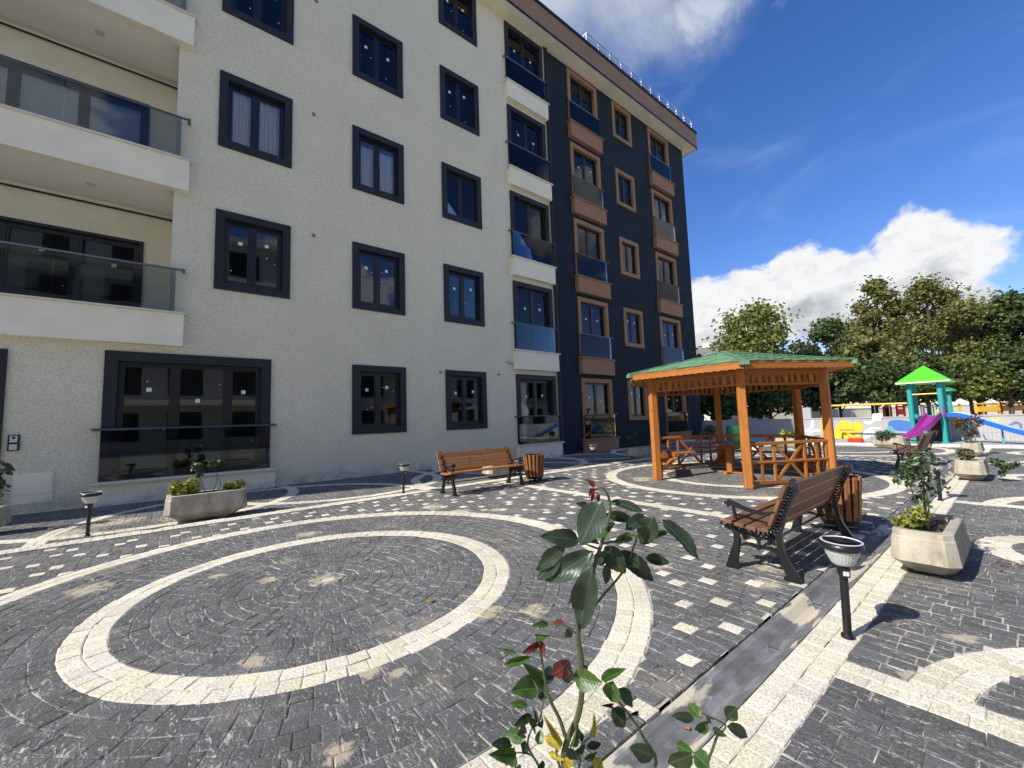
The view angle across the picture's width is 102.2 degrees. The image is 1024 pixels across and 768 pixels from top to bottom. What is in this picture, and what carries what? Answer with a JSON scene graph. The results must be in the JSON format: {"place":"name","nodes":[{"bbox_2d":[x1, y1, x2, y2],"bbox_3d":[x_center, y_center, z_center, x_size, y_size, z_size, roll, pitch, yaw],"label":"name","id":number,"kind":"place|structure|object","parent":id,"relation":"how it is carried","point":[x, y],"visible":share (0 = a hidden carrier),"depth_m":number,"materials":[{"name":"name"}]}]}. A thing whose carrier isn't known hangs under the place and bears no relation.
{"place":"outdoors","nodes":[
{"label":"outdoors","id":0,"kind":"place"},
{"bbox_2d":[0,442,1023,767],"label":"paving","id":1,"kind":"structure","parent":0,"point":[298,626],"depth_m":2.42,"materials":[{"name":"stone"}]},
{"bbox_2d":[0,505,11,526],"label":"concrete planter","id":2,"kind":"object","parent":1,"relation":"on","point":[5,514],"visible":1,"depth_m":5.16,"materials":[{"name":"concrete"}]},
{"bbox_2d":[0,459,14,497],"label":"spiky shrub","id":3,"kind":"object","parent":2,"relation":"on","point":[8,469],"visible":1,"depth_m":5.25,"materials":[{"name":"green plant"}]},
{"bbox_2d":[79,491,102,536],"bbox_3d":[-4.960,1.519,4.847,0.196,0.514,0.196,0,-6,-1],"label":"solar lamp","id":4,"kind":"object","parent":1,"relation":"on","point":[89,499],"visible":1,"depth_m":4.82,"materials":[{"name":"black plastic"}]},
{"bbox_2d":[163,487,246,521],"bbox_3d":[-4.211,1.666,5.701,0.920,0.358,0.398,2,-6,-39],"label":"concrete planter","id":5,"kind":"object","parent":1,"relation":"on","point":[202,504],"visible":0.96,"depth_m":5.55,"materials":[{"name":"concrete"}]},
{"bbox_2d":[168,477,201,495],"bbox_3d":[-4.405,1.410,5.562,0.365,0.306,0.224,2,-6,-39],"label":"lime shrub","id":6,"kind":"object","parent":5,"relation":"in","point":[189,487],"visible":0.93,"depth_m":5.55,"materials":[{"name":"green plant"}]},
{"bbox_2d":[191,457,220,492],"bbox_3d":[-4.242,1.298,5.723,0.346,0.544,0.160,2,-6,-39],"label":"rose bush","id":7,"kind":"object","parent":5,"relation":"in","point":[209,464],"visible":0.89,"depth_m":5.70,"materials":[{"name":"green plant"}]},
{"bbox_2d":[222,479,245,490],"bbox_3d":[-3.978,1.475,5.909,0.290,0.218,0.198,2,-6,-39],"label":"lime shrub","id":8,"kind":"object","parent":5,"relation":"in","point":[236,484],"visible":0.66,"depth_m":5.88,"materials":[{"name":"green plant"}]},
{"bbox_2d":[398,463,409,492],"bbox_3d":[-1.866,1.617,7.125,0.196,0.514,0.196,-3,-6,38],"label":"solar lamp","id":9,"kind":"object","parent":1,"relation":"on","point":[403,467],"visible":1,"depth_m":7.10,"materials":[{"name":"black plastic"}]},
{"bbox_2d":[436,446,525,496],"bbox_3d":[-0.513,1.523,7.372,1.620,0.708,0.572,2,-6,-39],"label":"park bench","id":10,"kind":"object","parent":1,"relation":"on","point":[452,475],"visible":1,"depth_m":7.40,"materials":[{"name":"brown wood"}]},
{"bbox_2d":[482,460,518,478],"bbox_3d":[-0.228,1.825,8.819,0.836,0.325,0.362,2,-6,-39],"label":"concrete planter","id":11,"kind":"object","parent":1,"relation":"on","point":[497,472],"visible":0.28,"depth_m":8.59,"materials":[{"name":"concrete"}]},
{"bbox_2d":[523,452,544,481],"bbox_3d":[0.435,1.625,8.087,0.425,0.551,0.425,-2,-5,6],"label":"litter bin","id":12,"kind":"object","parent":1,"relation":"on","point":[534,466],"visible":0.99,"depth_m":7.93,"materials":[{"name":"brown wood"}]},
{"bbox_2d":[627,446,651,458],"bbox_3d":[3.632,1.952,11.723,0.836,0.325,0.362,2,-6,-39],"label":"concrete planter","id":13,"kind":"object","parent":1,"relation":"on","point":[639,452],"visible":0.91,"depth_m":11.53,"materials":[{"name":"concrete"}]},
{"bbox_2d":[701,439,715,448],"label":"concrete planter","id":14,"kind":"object","parent":1,"relation":"on","point":[706,446],"visible":0.51,"depth_m":14.00,"materials":[{"name":"concrete"}]},
{"bbox_2d":[699,425,715,439],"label":"grey bush","id":15,"kind":"object","parent":14,"relation":"on","point":[709,430],"visible":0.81,"depth_m":14.22,"materials":[{"name":"green plant"}]},
{"bbox_2d":[698,441,753,474],"bbox_3d":[4.371,1.482,8.302,1.040,0.614,0.832,2,-6,-39],"label":"gazebo table","id":16,"kind":"object","parent":1,"relation":"on","point":[727,445],"visible":0.77,"depth_m":8.25,"materials":[{"name":"orange wood"}]},
{"bbox_2d":[626,351,858,488],"bbox_3d":[4.242,0.559,8.108,3.663,2.426,4.112,2,-6,-39],"label":"gazebo","id":17,"kind":"object","parent":1,"relation":"on","point":[794,374],"visible":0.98,"depth_m":7.00,"materials":[{"name":"orange wood"}]},
{"bbox_2d":[603,455,964,767],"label":"drain channel","id":18,"kind":"object","parent":1,"relation":"in","point":[740,674],"visible":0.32,"depth_m":2.03,"materials":[{"name":"concrete"}]},
{"bbox_2d":[775,438,794,447],"bbox_3d":[9.078,1.928,13.502,0.362,0.325,0.836,1,-6,-26],"label":"concrete planter","id":19,"kind":"object","parent":1,"relation":"on","point":[788,445],"visible":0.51,"depth_m":13.44,"materials":[{"name":"concrete"}]},
{"bbox_2d":[720,463,854,584],"bbox_3d":[2.413,1.090,3.552,1.620,0.708,0.572,2,-6,-39],"label":"park bench","id":20,"kind":"object","parent":1,"relation":"on","point":[796,500],"visible":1,"depth_m":3.22,"materials":[{"name":"brown wood"}]},
{"bbox_2d":[809,473,861,529],"bbox_3d":[3.329,1.190,4.227,0.425,0.551,0.425,-1,-5,-11],"label":"litter bin","id":21,"kind":"object","parent":1,"relation":"on","point":[850,504],"visible":0.51,"depth_m":4.06,"materials":[{"name":"brown wood"}]},
{"bbox_2d":[819,535,864,639],"bbox_3d":[1.769,1.082,2.199,0.196,0.514,0.196,-3,-4,22],"label":"solar lamp","id":22,"kind":"object","parent":1,"relation":"on","point":[843,553],"visible":1,"depth_m":2.17,"materials":[{"name":"black plastic"}]},
{"bbox_2d":[872,437,908,448],"bbox_3d":[11.301,1.753,12.354,0.362,0.325,0.836,0,-5,-18],"label":"concrete planter","id":23,"kind":"object","parent":1,"relation":"on","point":[888,442],"visible":0.69,"depth_m":12.22,"materials":[{"name":"concrete"}]},
{"bbox_2d":[874,430,895,440],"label":"round bush","id":24,"kind":"object","parent":23,"relation":"in","point":[885,435],"visible":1,"depth_m":12.34,"materials":[{"name":"green plant"}]},
{"bbox_2d":[890,430,937,470],"bbox_3d":[8.229,1.326,8.424,1.620,0.708,0.572,2,-6,-39],"label":"park bench","id":25,"kind":"object","parent":1,"relation":"on","point":[925,440],"visible":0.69,"depth_m":8.10,"materials":[{"name":"brown wood"}]},
{"bbox_2d":[890,513,970,576],"bbox_3d":[3.175,1.212,3.129,0.836,0.325,0.362,2,-6,-39],"label":"concrete planter","id":26,"kind":"object","parent":1,"relation":"on","point":[941,545],"visible":0.86,"depth_m":2.90,"materials":[{"name":"concrete"}]},
{"bbox_2d":[888,505,934,529],"bbox_3d":[2.973,1.000,3.064,0.344,0.210,0.210,0,-5,-23],"label":"lime shrub","id":27,"kind":"object","parent":26,"relation":"on","point":[916,520],"visible":0.98,"depth_m":3.05,"materials":[{"name":"green plant"}]},
{"bbox_2d":[889,447,950,529],"bbox_3d":[3.108,0.793,3.149,0.391,0.611,0.331,2,-6,-39],"label":"rose bush","id":28,"kind":"object","parent":26,"relation":"on","point":[914,466],"visible":0.99,"depth_m":3.13,"materials":[{"name":"green plant"}]},
{"bbox_2d":[927,459,947,500],"bbox_3d":[5.469,1.232,5.297,0.196,0.514,0.196,-4,-4,25],"label":"solar lamp","id":29,"kind":"object","parent":1,"relation":"on","point":[938,473],"visible":0.65,"depth_m":5.28,"materials":[{"name":"black plastic"}]},
{"bbox_2d":[875,557,1023,625],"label":"leaf litter","id":30,"kind":"object","parent":1,"relation":"on","point":[897,623],"visible":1,"depth_m":2.95,"materials":[{"name":"plant"}]},
{"bbox_2d":[954,456,989,480],"bbox_3d":[7.533,1.387,6.769,0.836,0.325,0.362,2,-6,-39],"label":"concrete planter","id":31,"kind":"object","parent":1,"relation":"on","point":[976,468],"visible":0.92,"depth_m":6.54,"materials":[{"name":"concrete"}]},
{"bbox_2d":[955,448,976,460],"bbox_3d":[7.361,1.148,6.703,0.346,0.246,0.235,2,-6,-39],"label":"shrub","id":32,"kind":"object","parent":31,"relation":"on","point":[969,454],"visible":0.98,"depth_m":6.66,"materials":[{"name":"green plant"}]},
{"bbox_2d":[984,457,1021,477],"bbox_3d":[7.628,1.290,6.406,0.441,0.319,0.206,-4,-5,19],"label":"rose bush","id":33,"kind":"object","parent":31,"relation":"in","point":[1003,465],"visible":0.98,"depth_m":6.39,"materials":[{"name":"green plant"}]},
{"bbox_2d":[960,441,984,456],"bbox_3d":[10.963,1.544,9.838,0.836,0.325,0.362,2,-6,-39],"label":"concrete planter","id":34,"kind":"object","parent":1,"relation":"on","point":[977,447],"visible":0.84,"depth_m":9.59,"materials":[{"name":"concrete"}]},
{"bbox_2d":[951,413,984,442],"bbox_3d":[10.898,1.064,9.854,0.684,0.731,0.404,-3,-5,9],"label":"rose bush","id":35,"kind":"object","parent":34,"relation":"on","point":[971,432],"visible":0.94,"depth_m":9.84,"materials":[{"name":"green plant"}]},
{"bbox_2d":[726,426,740,447],"bbox_3d":[7.616,1.819,14.202,0.442,0.760,0.442,2,-6,-39],"label":"green barrel","id":36,"kind":"object","parent":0,"point":[732,429],"visible":0.57,"depth_m":14.04,"materials":[{"name":"plastic"}]},
{"bbox_2d":[631,500,908,736],"bbox_3d":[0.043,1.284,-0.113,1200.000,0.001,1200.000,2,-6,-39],"label":"ground","id":37,"kind":"structure","parent":0,"point":[663,707],"depth_m":2.19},
{"bbox_2d":[0,0,701,515],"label":"apartment building","id":38,"kind":"structure","parent":37,"relation":"on","point":[256,244],"depth_m":9.88,"materials":[{"name":"white paint"}]},
{"bbox_2d":[0,349,7,452],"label":"entrance door","id":39,"kind":"structure","parent":38,"relation":"in","point":[3,352],"depth_m":6.35,"materials":[{"name":"plastic"}]},
{"bbox_2d":[0,216,143,307],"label":"balcony door","id":40,"kind":"structure","parent":38,"relation":"in","point":[76,237],"depth_m":7.86,"materials":[{"name":"plastic"}]},
{"bbox_2d":[0,54,149,145],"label":"balcony door","id":41,"kind":"structure","parent":38,"relation":"in","point":[19,90],"depth_m":8.11,"materials":[{"name":"glass"}]},
{"bbox_2d":[98,350,270,481],"bbox_3d":[-6.038,0.572,7.851,2.500,2.233,0.185,2,-6,-39],"label":"french window","id":42,"kind":"structure","parent":38,"relation":"in","point":[115,362],"depth_m":7.69,"materials":[{"name":"plastic"}]},
{"bbox_2d":[213,208,290,298],"bbox_3d":[-5.440,-2.684,8.705,1.350,1.640,0.175,2,-6,-39],"label":"window","id":43,"kind":"structure","parent":38,"relation":"in","point":[224,219],"depth_m":8.67,"materials":[{"name":"plastic"}]},
{"bbox_2d":[218,69,292,167],"bbox_3d":[-5.564,-5.667,8.998,1.350,1.640,0.254,2,-6,-39],"label":"window","id":44,"kind":"structure","parent":38,"relation":"in","point":[246,125],"depth_m":8.97,"materials":[{"name":"plastic"}]},
{"bbox_2d":[222,0,293,44],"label":"window","id":45,"kind":"structure","parent":38,"relation":"in","point":[274,17],"depth_m":9.33,"materials":[{"name":"plastic"}]},
{"bbox_2d":[352,14,402,98],"bbox_3d":[-3.551,-8.578,10.917,1.340,1.640,0.175,2,-6,-39],"label":"window","id":46,"kind":"structure","parent":38,"relation":"in","point":[377,56],"depth_m":10.91,"materials":[{"name":"plastic"}]},
{"bbox_2d":[352,125,403,204],"bbox_3d":[-3.478,-5.588,10.686,1.340,1.640,0.255,2,-6,-39],"label":"window","id":47,"kind":"structure","parent":38,"relation":"in","point":[374,173],"depth_m":10.66,"materials":[{"name":"plastic"}]},
{"bbox_2d":[352,241,405,315],"bbox_3d":[-3.353,-2.605,10.393,1.340,1.640,0.175,2,-6,-39],"label":"window","id":48,"kind":"structure","parent":38,"relation":"in","point":[358,249],"depth_m":10.38,"materials":[{"name":"plastic"}]},
{"bbox_2d":[352,364,406,434],"bbox_3d":[-3.255,0.382,10.130,1.340,1.640,0.175,2,-6,-39],"label":"window","id":49,"kind":"structure","parent":38,"relation":"in","point":[400,425],"depth_m":10.12,"materials":[{"name":"plastic"}]},
{"bbox_2d":[438,0,476,46],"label":"window","id":50,"kind":"structure","parent":38,"relation":"in","point":[459,16],"depth_m":12.87,"materials":[{"name":"plastic"}]},
{"bbox_2d":[439,64,479,135],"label":"window","id":51,"kind":"structure","parent":38,"relation":"in","point":[459,97],"depth_m":12.50,"materials":[{"name":"plastic"}]},
{"bbox_2d":[441,162,481,229],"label":"window","id":52,"kind":"structure","parent":38,"relation":"in","point":[461,189],"depth_m":12.24,"materials":[{"name":"glass"}]},
{"bbox_2d":[443,263,484,326],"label":"window","id":53,"kind":"structure","parent":38,"relation":"in","point":[478,277],"depth_m":11.97,"materials":[{"name":"plastic"}]},
{"bbox_2d":[445,370,487,429],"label":"window","id":54,"kind":"structure","parent":38,"relation":"in","point":[482,422],"depth_m":11.70,"materials":[{"name":"plastic"}]},
{"bbox_2d":[504,20,542,79],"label":"french window","id":55,"kind":"structure","parent":38,"relation":"in","point":[519,48],"depth_m":14.48,"materials":[{"name":"glass"}]},
{"bbox_2d":[506,103,546,163],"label":"french window","id":56,"kind":"structure","parent":38,"relation":"in","point":[523,130],"depth_m":14.21,"materials":[{"name":"glass"}]},
{"bbox_2d":[509,190,549,258],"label":"french window","id":57,"kind":"structure","parent":38,"relation":"in","point":[528,216],"depth_m":13.90,"materials":[{"name":"glass"}]},
{"bbox_2d":[512,280,554,352],"bbox_3d":[0.687,-2.151,13.633,1.720,2.243,0.185,2,-6,-39],"label":"french window","id":58,"kind":"structure","parent":38,"relation":"in","point":[532,304],"depth_m":13.69,"materials":[{"name":"glass"}]},
{"bbox_2d":[516,374,557,444],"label":"french window","id":59,"kind":"structure","parent":38,"relation":"in","point":[539,391],"depth_m":13.46,"materials":[{"name":"plastic"}]},
{"bbox_2d":[566,67,597,119],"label":"french window","id":60,"kind":"structure","parent":38,"relation":"in","point":[579,91],"depth_m":16.45,"materials":[{"name":"plastic"}]},
{"bbox_2d":[570,141,600,195],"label":"french window","id":61,"kind":"structure","parent":38,"relation":"in","point":[585,165],"depth_m":16.19,"materials":[{"name":"plastic"}]},
{"bbox_2d":[573,217,604,274],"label":"french window","id":62,"kind":"structure","parent":38,"relation":"in","point":[588,238],"depth_m":15.92,"materials":[{"name":"plastic"}]},
{"bbox_2d":[577,296,608,355],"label":"french window","id":63,"kind":"structure","parent":38,"relation":"in","point":[593,319],"depth_m":15.66,"materials":[{"name":"glass"}]},
{"bbox_2d":[581,378,614,438],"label":"french window","id":64,"kind":"structure","parent":38,"relation":"in","point":[597,394],"depth_m":15.40,"materials":[{"name":"plastic"}]},
{"bbox_2d":[611,100,631,147],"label":"window","id":65,"kind":"structure","parent":38,"relation":"in","point":[621,121],"depth_m":18.07,"materials":[{"name":"plastic"}]},
{"bbox_2d":[615,167,635,212],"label":"window","id":66,"kind":"structure","parent":38,"relation":"in","point":[625,185],"depth_m":17.82,"materials":[{"name":"plastic"}]},
{"bbox_2d":[619,236,639,279],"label":"window","id":67,"kind":"structure","parent":38,"relation":"in","point":[629,250],"depth_m":17.55,"materials":[{"name":"plastic"}]},
{"bbox_2d":[623,307,644,348],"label":"window","id":68,"kind":"structure","parent":38,"relation":"in","point":[633,319],"depth_m":17.29,"materials":[{"name":"plastic"}]},
{"bbox_2d":[627,381,648,419],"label":"window","id":69,"kind":"structure","parent":38,"relation":"in","point":[637,397],"depth_m":17.00,"materials":[{"name":"plastic"}]},
{"bbox_2d":[647,127,668,170],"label":"french window","id":70,"kind":"structure","parent":38,"relation":"in","point":[657,146],"depth_m":19.89,"materials":[{"name":"plastic"}]},
{"bbox_2d":[651,188,672,233],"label":"french window","id":71,"kind":"structure","parent":38,"relation":"in","point":[661,204],"depth_m":19.63,"materials":[{"name":"plastic"}]},
{"bbox_2d":[655,251,677,298],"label":"french window","id":72,"kind":"structure","parent":38,"relation":"in","point":[666,271],"depth_m":19.37,"materials":[{"name":"plastic"}]},
{"bbox_2d":[659,316,681,364],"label":"french window","id":73,"kind":"structure","parent":38,"relation":"in","point":[670,329],"depth_m":19.12,"materials":[{"name":"plastic"}]},
{"bbox_2d":[664,388,685,431],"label":"french window","id":74,"kind":"structure","parent":38,"relation":"in","point":[672,403],"depth_m":18.82,"materials":[{"name":"plastic"}]},
{"bbox_2d":[696,343,747,419],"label":"house","id":75,"kind":"structure","parent":37,"relation":"on","point":[704,351],"depth_m":40.57,"materials":[{"name":"white paint"}]},
{"bbox_2d":[696,297,818,354],"bbox_3d":[23.812,-2.302,41.220,12.254,12.834,10.410,1,-6,-31],"label":"plane tree","id":76,"kind":"object","parent":37,"relation":"on","point":[763,334],"visible":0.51,"depth_m":39.30,"materials":[{"name":"green plant"}]},
{"bbox_2d":[682,440,1023,448],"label":"kerb","id":77,"kind":"structure","parent":37,"relation":"on","point":[958,445],"depth_m":12.18,"materials":[{"name":"stone"}]},
{"bbox_2d":[691,437,1023,444],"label":"playground slab","id":78,"kind":"structure","parent":37,"relation":"on","point":[990,442],"depth_m":13.24,"materials":[{"name":"concrete"}]},
{"bbox_2d":[699,386,750,419],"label":"dark tree","id":79,"kind":"object","parent":78,"relation":"on","point":[728,402],"visible":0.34,"depth_m":22.59,"materials":[{"name":"green plant"}]},
{"bbox_2d":[734,351,818,418],"bbox_3d":[14.382,0.466,23.178,5.442,4.774,4.482,1,-6,-30],"label":"dark tree","id":80,"kind":"object","parent":78,"relation":"on","point":[760,404],"visible":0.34,"depth_m":22.24,"materials":[{"name":"green plant"}]},
{"bbox_2d":[776,338,808,407],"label":"dark tree","id":81,"kind":"object","parent":78,"relation":"on","point":[791,347],"visible":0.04,"depth_m":33.42,"materials":[{"name":"green plant"}]},
{"bbox_2d":[801,347,857,417],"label":"dark tree","id":82,"kind":"object","parent":78,"relation":"on","point":[813,393],"visible":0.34,"depth_m":23.28,"materials":[{"name":"green plant"}]},
{"bbox_2d":[793,313,869,417],"bbox_3d":[23.083,-1.040,28.935,5.285,8.203,4.496,0,-5,-18],"label":"dark tree","id":83,"kind":"object","parent":78,"relation":"on","point":[825,333],"visible":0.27,"depth_m":29.08,"materials":[{"name":"green plant"}]},
{"bbox_2d":[847,432,863,442],"bbox_3d":[11.895,1.847,14.319,0.280,0.343,0.454,2,-6,-39],"label":"toddler rocker","id":84,"kind":"object","parent":78,"relation":"on","point":[857,438],"visible":1,"depth_m":14.22,"materials":[{"name":"yellow plastic"}]},
{"bbox_2d":[701,407,1023,440],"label":"boundary wall","id":85,"kind":"structure","parent":78,"relation":"on","point":[869,427],"depth_m":15.78,"materials":[{"name":"white paint"}]},
{"bbox_2d":[821,402,907,437],"bbox_3d":[12.585,1.369,14.761,0.758,1.343,2.506,2,-6,-39],"label":"swing set","id":86,"kind":"object","parent":78,"relation":"on","point":[877,416],"visible":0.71,"depth_m":14.55,"materials":[{"name":"yellow metal"}]},
{"bbox_2d":[821,275,931,416],"bbox_3d":[25.160,-2.372,28.343,4.615,10.626,5.808,0,-5,-23],"label":"plane tree","id":87,"kind":"object","parent":78,"relation":"on","point":[877,290],"visible":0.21,"depth_m":28.18,"materials":[{"name":"green plant"}]},
{"bbox_2d":[830,352,923,412],"bbox_3d":[19.909,0.444,22.875,4.290,4.390,4.025,-6,-6,38],"label":"dark tree","id":88,"kind":"object","parent":78,"relation":"on","point":[875,380],"visible":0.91,"depth_m":22.07,"materials":[{"name":"green plant"}]},
{"bbox_2d":[832,323,933,413],"bbox_3d":[21.448,-0.472,24.821,5.364,6.463,4.830,-5,-6,34],"label":"plane tree","id":89,"kind":"object","parent":78,"relation":"on","point":[862,341],"visible":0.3,"depth_m":24.34,"materials":[{"name":"green plant"}]},
{"bbox_2d":[882,405,905,416],"bbox_3d":[21.166,1.883,22.828,0.500,1.350,0.940,-2,-5,0],"label":"climbing frame","id":90,"kind":"object","parent":78,"relation":"on","point":[900,411],"visible":0.59,"depth_m":22.46,"materials":[{"name":"red plastic"}]},
{"bbox_2d":[902,405,944,438],"bbox_3d":[12.759,1.254,12.847,1.275,1.130,0.558,-2,-5,3],"label":"purple slide","id":91,"kind":"object","parent":78,"relation":"on","point":[925,423],"visible":0.83,"depth_m":12.76,"materials":[{"name":"plastic"}]},
{"bbox_2d":[892,347,985,414],"bbox_3d":[23.545,0.222,23.541,4.348,4.723,3.872,-2,-5,4],"label":"dark tree","id":92,"kind":"object","parent":78,"relation":"on","point":[928,360],"visible":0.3,"depth_m":22.89,"materials":[{"name":"green plant"}]},
{"bbox_2d":[870,272,1023,405],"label":"plane tree","id":93,"kind":"object","parent":78,"relation":"on","point":[962,313],"visible":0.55,"depth_m":26.67,"materials":[{"name":"green plant"}]},
{"bbox_2d":[946,387,956,412],"bbox_3d":[15.652,1.047,14.723,0.440,1.860,0.429,2,-6,-39],"label":"teal play post","id":94,"kind":"object","parent":78,"relation":"on","point":[949,398],"visible":0.58,"depth_m":14.72,"materials":[{"name":"plastic"}]},
{"bbox_2d":[928,300,1002,414],"bbox_3d":[33.943,-1.742,30.345,5.317,9.139,6.342,-2,-5,0],"label":"plane tree","id":95,"kind":"object","parent":78,"relation":"on","point":[948,346],"visible":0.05,"depth_m":30.18,"materials":[{"name":"green plant"}]},
{"bbox_2d":[935,355,1022,414],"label":"plane tree","id":96,"kind":"object","parent":78,"relation":"on","point":[971,389],"visible":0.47,"depth_m":22.24,"materials":[{"name":"green plant"}]},
{"bbox_2d":[958,402,1000,414],"bbox_3d":[25.309,1.702,22.328,1.300,1.350,0.940,-2,-5,0],"label":"climbing frame","id":97,"kind":"object","parent":78,"relation":"on","point":[982,409],"visible":0.62,"depth_m":21.91,"materials":[{"name":"yellow plastic"}]},
{"bbox_2d":[945,412,1023,443],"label":"blue slide","id":98,"kind":"object","parent":78,"relation":"on","point":[1002,426],"visible":0.81,"depth_m":11.99,"materials":[{"name":"plastic"}]},
{"bbox_2d":[957,286,1023,413],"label":"dark tree","id":99,"kind":"object","parent":78,"relation":"on","point":[1012,319],"visible":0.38,"depth_m":25.10,"materials":[{"name":"green plant"}]},
{"bbox_2d":[957,344,1023,413],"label":"dark tree","id":100,"kind":"object","parent":78,"relation":"on","point":[1009,359],"visible":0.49,"depth_m":22.32,"materials":[{"name":"green plant"}]},
{"bbox_2d":[972,422,1022,442],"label":"fence","id":101,"kind":"object","parent":78,"relation":"on","point":[992,434],"visible":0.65,"depth_m":12.51,"materials":[{"name":"metal"}]},
{"bbox_2d":[983,402,1023,414],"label":"climbing frame","id":102,"kind":"object","parent":78,"relation":"on","point":[1016,408],"visible":0.45,"depth_m":22.90,"materials":[{"name":"yellow plastic"}]},
{"bbox_2d":[725,403,1021,419],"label":"street wall","id":103,"kind":"structure","parent":37,"relation":"on","point":[858,412],"depth_m":35.67,"materials":[{"name":"white paint"}]},
{"bbox_2d":[539,0,1023,410],"label":"sky","id":104,"kind":"structure","parent":0,"point":[840,142],"materials":[{"name":"blue"}]},
{"bbox_2d":[895,366,954,442],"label":"slide tower","id":105,"kind":"structure","parent":0,"point":[922,375],"depth_m":13.33,"materials":[{"name":"teal plastic"}]},
{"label":"concrete planter","id":106,"kind":"object","parent":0,"visible":0},
{"bbox_2d":[487,479,747,767],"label":"rose bush","id":107,"kind":"object","parent":106,"relation":"in","point":[593,526],"visible":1,"depth_m":0.52,"materials":[{"name":"green plant"}]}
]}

